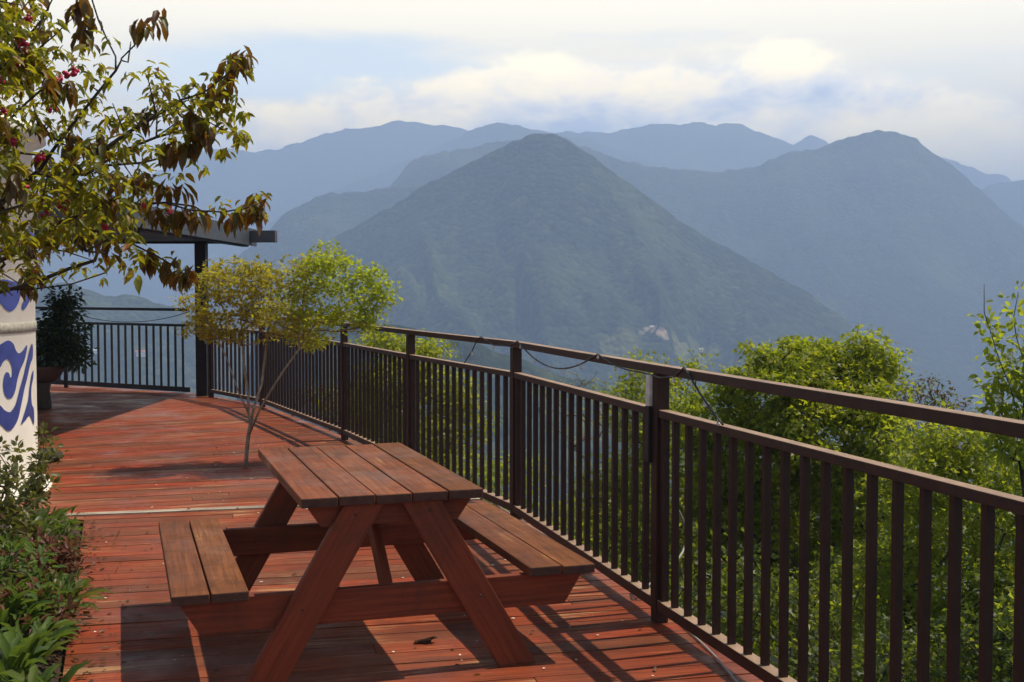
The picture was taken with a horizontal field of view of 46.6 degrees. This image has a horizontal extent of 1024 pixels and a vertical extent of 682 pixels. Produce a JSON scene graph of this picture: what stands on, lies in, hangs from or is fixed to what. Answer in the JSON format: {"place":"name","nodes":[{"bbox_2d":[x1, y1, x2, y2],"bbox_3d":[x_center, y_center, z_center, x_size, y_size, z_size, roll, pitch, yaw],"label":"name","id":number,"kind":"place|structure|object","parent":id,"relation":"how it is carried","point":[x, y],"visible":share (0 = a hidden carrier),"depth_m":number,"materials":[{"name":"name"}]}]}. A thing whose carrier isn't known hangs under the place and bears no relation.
{"place":"outdoors","nodes":[
{"label":"outdoors","id":0,"kind":"place"},
{"bbox_2d":[35,283,256,399],"bbox_3d":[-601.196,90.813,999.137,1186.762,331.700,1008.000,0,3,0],"label":"hill","id":1,"kind":"structure","parent":0,"point":[92,298],"depth_m":984.27,"materials":[{"name":"blue"}]},
{"bbox_2d":[135,350,145,356],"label":"house","id":2,"kind":"structure","parent":1,"relation":"on","point":[142,353],"depth_m":952.69,"materials":[{"name":"white"}]},
{"bbox_2d":[37,120,467,307],"bbox_3d":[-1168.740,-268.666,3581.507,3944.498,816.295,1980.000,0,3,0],"label":"mountain","id":3,"kind":"structure","parent":0,"point":[289,176],"depth_m":3526.43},
{"bbox_2d":[185,184,423,317],"bbox_3d":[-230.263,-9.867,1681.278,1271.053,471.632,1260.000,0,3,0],"label":"mountain","id":4,"kind":"structure","parent":0,"point":[302,227],"depth_m":1701.03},
{"bbox_2d":[94,433,653,675],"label":"fallen petals","id":5,"kind":"object","parent":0,"point":[402,577],"visible":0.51,"depth_m":6.24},
{"bbox_2d":[237,122,657,256],"bbox_3d":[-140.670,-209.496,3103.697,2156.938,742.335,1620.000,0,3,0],"label":"mountain","id":6,"kind":"structure","parent":0,"point":[480,136],"depth_m":3160.97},
{"bbox_2d":[236,318,756,619],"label":"hill","id":7,"kind":"structure","parent":0,"point":[482,355],"depth_m":545.33,"materials":[{"name":"green plant"}]},
{"bbox_2d":[0,0,1023,192],"label":"sky","id":8,"kind":"structure","parent":0,"point":[947,75],"materials":[{"name":"white"}]},
{"bbox_2d":[230,133,1021,618],"bbox_3d":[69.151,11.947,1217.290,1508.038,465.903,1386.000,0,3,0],"label":"mountain","id":9,"kind":"structure","parent":0,"point":[552,239],"depth_m":1161.76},
{"bbox_2d":[533,122,805,171],"bbox_3d":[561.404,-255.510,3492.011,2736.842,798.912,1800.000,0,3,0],"label":"mountain","id":10,"kind":"structure","parent":0,"point":[703,146],"depth_m":3516.03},
{"bbox_2d":[389,130,1023,465],"bbox_3d":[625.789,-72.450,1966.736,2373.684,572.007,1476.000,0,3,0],"label":"mountain","id":11,"kind":"structure","parent":0,"point":[915,245],"depth_m":1865.58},
{"bbox_2d":[708,618,1010,681],"bbox_3d":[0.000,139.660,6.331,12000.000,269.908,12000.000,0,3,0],"label":"ground","id":12,"kind":"structure","parent":0,"point":[775,661],"depth_m":22.89,"materials":[{"name":"green plant"}]},
{"bbox_2d":[283,375,437,444],"bbox_3d":[-2.404,2.982,19.470,2.418,4.919,2.169,2,3,42],"label":"leafy tree","id":13,"kind":"object","parent":12,"relation":"on","point":[337,410],"visible":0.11,"depth_m":19.18,"materials":[{"name":"green plant"}]},
{"bbox_2d":[20,384,762,681],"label":"deck","id":14,"kind":"structure","parent":12,"relation":"on","point":[124,447],"depth_m":6.07,"materials":[{"name":"red stained wood planks"}]},
{"bbox_2d":[0,115,51,500],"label":"round tower","id":15,"kind":"structure","parent":14,"relation":"on","point":[18,378],"depth_m":8.74,"materials":[{"name":"white paint"}]},
{"bbox_2d":[0,514,82,681],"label":"planting bed","id":16,"kind":"object","parent":14,"relation":"on","point":[59,654],"visible":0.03,"depth_m":5.12,"materials":[{"name":"soil"}]},
{"bbox_2d":[0,651,7,671],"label":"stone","id":17,"kind":"object","parent":16,"relation":"on","point":[1,652],"visible":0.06,"depth_m":4.66,"materials":[{"name":"grey stone"}]},
{"bbox_2d":[0,435,34,528],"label":"shrub","id":18,"kind":"object","parent":16,"relation":"on","point":[8,483],"visible":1,"depth_m":6.35,"materials":[{"name":"green plant"}]},
{"bbox_2d":[0,584,59,629],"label":"leafy plant","id":19,"kind":"object","parent":16,"relation":"on","point":[6,615],"visible":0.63,"depth_m":5.11,"materials":[{"name":"green plant"}]},
{"bbox_2d":[0,576,60,624],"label":"leafy plant","id":20,"kind":"object","parent":16,"relation":"on","point":[6,592],"visible":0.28,"depth_m":5.18,"materials":[{"name":"green plant"}]},
{"bbox_2d":[0,497,60,632],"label":"ground cover","id":21,"kind":"object","parent":16,"relation":"on","point":[25,627],"visible":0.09,"depth_m":5.02,"materials":[{"name":"green plant"}]},
{"bbox_2d":[0,519,66,588],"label":"leafy plant","id":22,"kind":"object","parent":16,"relation":"on","point":[10,564],"visible":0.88,"depth_m":5.61,"materials":[{"name":"green plant"}]},
{"bbox_2d":[0,497,67,557],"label":"leafy plant","id":23,"kind":"object","parent":16,"relation":"on","point":[18,526],"visible":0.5,"depth_m":6.38,"materials":[{"name":"green plant"}]},
{"bbox_2d":[0,421,68,526],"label":"shrub","id":24,"kind":"object","parent":16,"relation":"on","point":[35,481],"visible":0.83,"depth_m":6.91,"materials":[{"name":"green plant"}]},
{"bbox_2d":[0,622,70,681],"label":"leafy plant","id":25,"kind":"object","parent":16,"relation":"on","point":[24,656],"visible":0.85,"depth_m":4.57,"materials":[{"name":"green plant"}]},
{"bbox_2d":[0,614,81,651],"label":"leafy plant","id":26,"kind":"object","parent":16,"relation":"on","point":[65,630],"visible":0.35,"depth_m":4.94,"materials":[{"name":"green plant"}]},
{"bbox_2d":[0,526,88,587],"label":"leafy plant","id":27,"kind":"object","parent":16,"relation":"on","point":[66,549],"visible":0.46,"depth_m":5.90,"materials":[{"name":"green plant"}]},
{"bbox_2d":[0,659,93,681],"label":"leafy plant","id":28,"kind":"object","parent":16,"relation":"on","point":[47,675],"visible":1,"depth_m":4.28,"materials":[{"name":"green plant"}]},
{"bbox_2d":[15,503,85,538],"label":"leafy plant","id":29,"kind":"object","parent":16,"relation":"on","point":[59,518],"visible":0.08,"depth_m":7.05,"materials":[{"name":"green plant"}]},
{"bbox_2d":[0,564,103,639],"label":"leafy plant","id":30,"kind":"object","parent":16,"relation":"on","point":[70,587],"visible":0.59,"depth_m":5.24,"materials":[{"name":"green plant"}]},
{"bbox_2d":[15,505,88,553],"bbox_3d":[-2.513,1.082,6.537,0.380,0.346,0.331,0,3,0],"label":"leafy plant","id":31,"kind":"object","parent":16,"relation":"on","point":[62,528],"visible":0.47,"depth_m":6.52,"materials":[{"name":"green plant"}]},
{"bbox_2d":[13,593,95,642],"bbox_3d":[-2.013,1.200,5.153,0.316,0.236,0.390,0,3,0],"label":"leafy plant","id":32,"kind":"object","parent":16,"relation":"on","point":[62,614],"visible":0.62,"depth_m":5.15,"materials":[{"name":"green plant"}]},
{"bbox_2d":[6,568,113,611],"bbox_3d":[-2.139,1.183,5.548,0.503,0.203,0.405,-2,3,-36],"label":"leafy plant","id":33,"kind":"object","parent":16,"relation":"on","point":[88,593],"visible":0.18,"depth_m":5.58,"materials":[{"name":"green plant"}]},
{"bbox_2d":[29,550,95,589],"bbox_3d":[-2.265,1.148,5.952,0.336,0.267,0.340,0,3,0],"label":"leafy plant","id":34,"kind":"object","parent":16,"relation":"on","point":[67,568],"visible":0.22,"depth_m":5.96,"materials":[{"name":"green plant"}]},
{"bbox_2d":[0,0,272,303],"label":"cherry tree","id":35,"kind":"object","parent":16,"relation":"on","point":[29,72],"visible":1,"depth_m":3.88,"materials":[{"name":"green plant"}]},
{"bbox_2d":[38,448,63,462],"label":"leafy plant","id":36,"kind":"object","parent":14,"relation":"on","point":[57,457],"visible":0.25,"depth_m":10.53,"materials":[{"name":"green plant"}]},
{"bbox_2d":[36,285,99,409],"bbox_3d":[-5.701,0.067,15.074,0.957,1.601,0.883,0,3,0],"label":"potted shrub","id":37,"kind":"object","parent":14,"relation":"on","point":[54,360],"visible":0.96,"depth_m":14.95,"materials":[{"name":"green plant"}]},
{"bbox_2d":[35,307,189,391],"bbox_3d":[-6.984,0.093,18.420,5.382,1.245,0.069,1,3,29],"label":"back railing","id":38,"kind":"object","parent":14,"relation":"on","point":[65,382],"visible":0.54,"depth_m":17.65,"materials":[{"name":"black metal"}]},
{"bbox_2d":[82,311,189,321],"bbox_3d":[-5.760,-0.367,17.701,2.627,0.180,0.009,1,3,30],"label":"string light","id":39,"kind":"object","parent":38,"relation":"hanging from","point":[138,321],"visible":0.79,"depth_m":17.51,"materials":[{"name":"plastic"}]},
{"bbox_2d":[34,200,276,395],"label":"terrace roof","id":40,"kind":"structure","parent":14,"relation":"on","point":[200,241],"depth_m":16.83,"materials":[{"name":"black metal"}]},
{"bbox_2d":[169,238,403,466],"bbox_3d":[-1.913,0.117,10.266,1.970,2.037,1.307,0,3,0],"label":"maple tree","id":41,"kind":"object","parent":14,"relation":"on","point":[299,316],"visible":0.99,"depth_m":10.15,"materials":[{"name":"green plant"}]},
{"bbox_2d":[43,434,699,681],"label":"leaf litter","id":42,"kind":"object","parent":14,"relation":"on","point":[120,640],"visible":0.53,"depth_m":5.68,"materials":[{"name":"brown plant"}]},
{"bbox_2d":[159,443,594,681],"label":"picnic table","id":43,"kind":"object","parent":14,"relation":"on","point":[406,502],"visible":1,"depth_m":4.84,"materials":[{"name":"brown wood"}]},
{"bbox_2d":[414,636,437,642],"bbox_3d":[-0.375,1.298,5.182,0.101,0.035,0.053,0,3,0],"label":"dry scrap","id":44,"kind":"object","parent":14,"relation":"on","point":[429,639],"visible":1,"depth_m":5.17,"materials":[{"name":"brown plant"}]},
{"bbox_2d":[207,312,1023,681],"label":"deck railing","id":45,"kind":"object","parent":14,"relation":"on","point":[361,374],"visible":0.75,"depth_m":5.34,"materials":[{"name":"brown metal"}]},
{"bbox_2d":[464,336,723,425],"bbox_3d":[0.290,0.149,6.734,0.093,0.220,4.070,-1,3,-17],"label":"string light","id":46,"kind":"object","parent":45,"relation":"hanging from","point":[705,404],"visible":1,"depth_m":5.89,"materials":[{"name":"plastic"}]},
{"bbox_2d":[679,510,683,558],"bbox_3d":[0.787,0.885,5.523,0.017,0.250,0.169,1,3,24],"label":"hanging wire","id":47,"kind":"object","parent":45,"relation":"hanging from","point":[681,516],"visible":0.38,"depth_m":5.52,"materials":[{"name":"silver metal"}]},
{"bbox_2d":[495,504,737,681],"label":"power cable","id":48,"kind":"object","parent":14,"relation":"on","point":[717,658],"visible":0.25,"depth_m":5.06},
{"bbox_2d":[329,315,502,473],"bbox_3d":[-1.308,2.451,17.198,2.566,5.810,1.981,0,3,0],"label":"leafy tree","id":49,"kind":"object","parent":12,"relation":"on","point":[381,339],"visible":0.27,"depth_m":17.02,"materials":[{"name":"green plant"}]},
{"bbox_2d":[432,448,552,509],"bbox_3d":[-0.976,3.781,21.326,3.720,4.212,2.299,-1,3,-19],"label":"bush","id":50,"kind":"object","parent":12,"relation":"on","point":[493,473],"visible":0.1,"depth_m":21.37,"materials":[{"name":"green plant"}]},
{"bbox_2d":[532,371,633,458],"bbox_3d":[1.065,3.041,20.259,1.881,5.361,1.226,1,3,28],"label":"leafy tree","id":51,"kind":"object","parent":12,"relation":"on","point":[586,383],"visible":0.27,"depth_m":20.09,"materials":[{"name":"green plant"}]},
{"bbox_2d":[486,492,707,598],"bbox_3d":[0.761,3.380,13.362,3.062,3.248,2.203,0,3,0],"label":"bush","id":52,"kind":"object","parent":12,"relation":"on","point":[629,542],"visible":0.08,"depth_m":13.53,"materials":[{"name":"green plant"}]},
{"bbox_2d":[538,346,727,602],"bbox_3d":[1.649,2.600,15.530,2.943,5.164,2.259,-1,3,-29],"label":"leafy tree","id":53,"kind":"object","parent":12,"relation":"on","point":[630,391],"visible":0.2,"depth_m":15.05,"materials":[{"name":"green plant"}]},
{"bbox_2d":[552,460,723,615],"bbox_3d":[2.298,3.535,18.259,3.548,3.877,2.832,0,3,0],"label":"bush","id":54,"kind":"object","parent":12,"relation":"on","point":[670,493],"visible":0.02,"depth_m":17.98,"materials":[{"name":"green plant"}]},
{"bbox_2d":[649,519,904,681],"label":"bush","id":55,"kind":"object","parent":12,"relation":"on","point":[793,609],"visible":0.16,"depth_m":10.73,"materials":[{"name":"green plant"}]},
{"bbox_2d":[669,323,931,680],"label":"leafy tree","id":56,"kind":"object","parent":12,"relation":"on","point":[857,368],"visible":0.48,"depth_m":12.94,"materials":[{"name":"green plant"}]},
{"bbox_2d":[649,425,1020,681],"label":"bush","id":57,"kind":"object","parent":12,"relation":"on","point":[935,521],"visible":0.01,"depth_m":16.15,"materials":[{"name":"green plant"}]},
{"bbox_2d":[789,573,1014,681],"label":"bush","id":58,"kind":"object","parent":12,"relation":"on","point":[1001,664],"visible":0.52,"depth_m":8.25,"materials":[{"name":"green plant"}]},
{"bbox_2d":[829,398,1021,681],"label":"leafy tree","id":59,"kind":"object","parent":12,"relation":"on","point":[944,457],"visible":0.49,"depth_m":9.52,"materials":[{"name":"green plant"}]},
{"bbox_2d":[889,367,987,536],"bbox_3d":[5.816,2.869,16.667,1.548,5.055,1.302,1,3,23],"label":"leafy tree","id":60,"kind":"object","parent":12,"relation":"on","point":[936,392],"visible":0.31,"depth_m":16.58,"materials":[{"name":"green plant"}]},
{"bbox_2d":[955,280,1023,677],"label":"leafy tree","id":61,"kind":"object","parent":12,"relation":"on","point":[1012,447],"visible":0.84,"depth_m":7.95,"materials":[{"name":"green plant"}]},
{"bbox_2d":[794,135,1011,189],"bbox_3d":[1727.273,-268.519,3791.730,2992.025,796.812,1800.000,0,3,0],"label":"mountain","id":62,"kind":"structure","parent":0,"point":[978,178],"depth_m":3853.57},
{"bbox_2d":[982,180,1023,226],"bbox_3d":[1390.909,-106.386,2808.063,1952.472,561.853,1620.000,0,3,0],"label":"mountain","id":63,"kind":"structure","parent":0,"point":[1007,198],"depth_m":2833.68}
]}

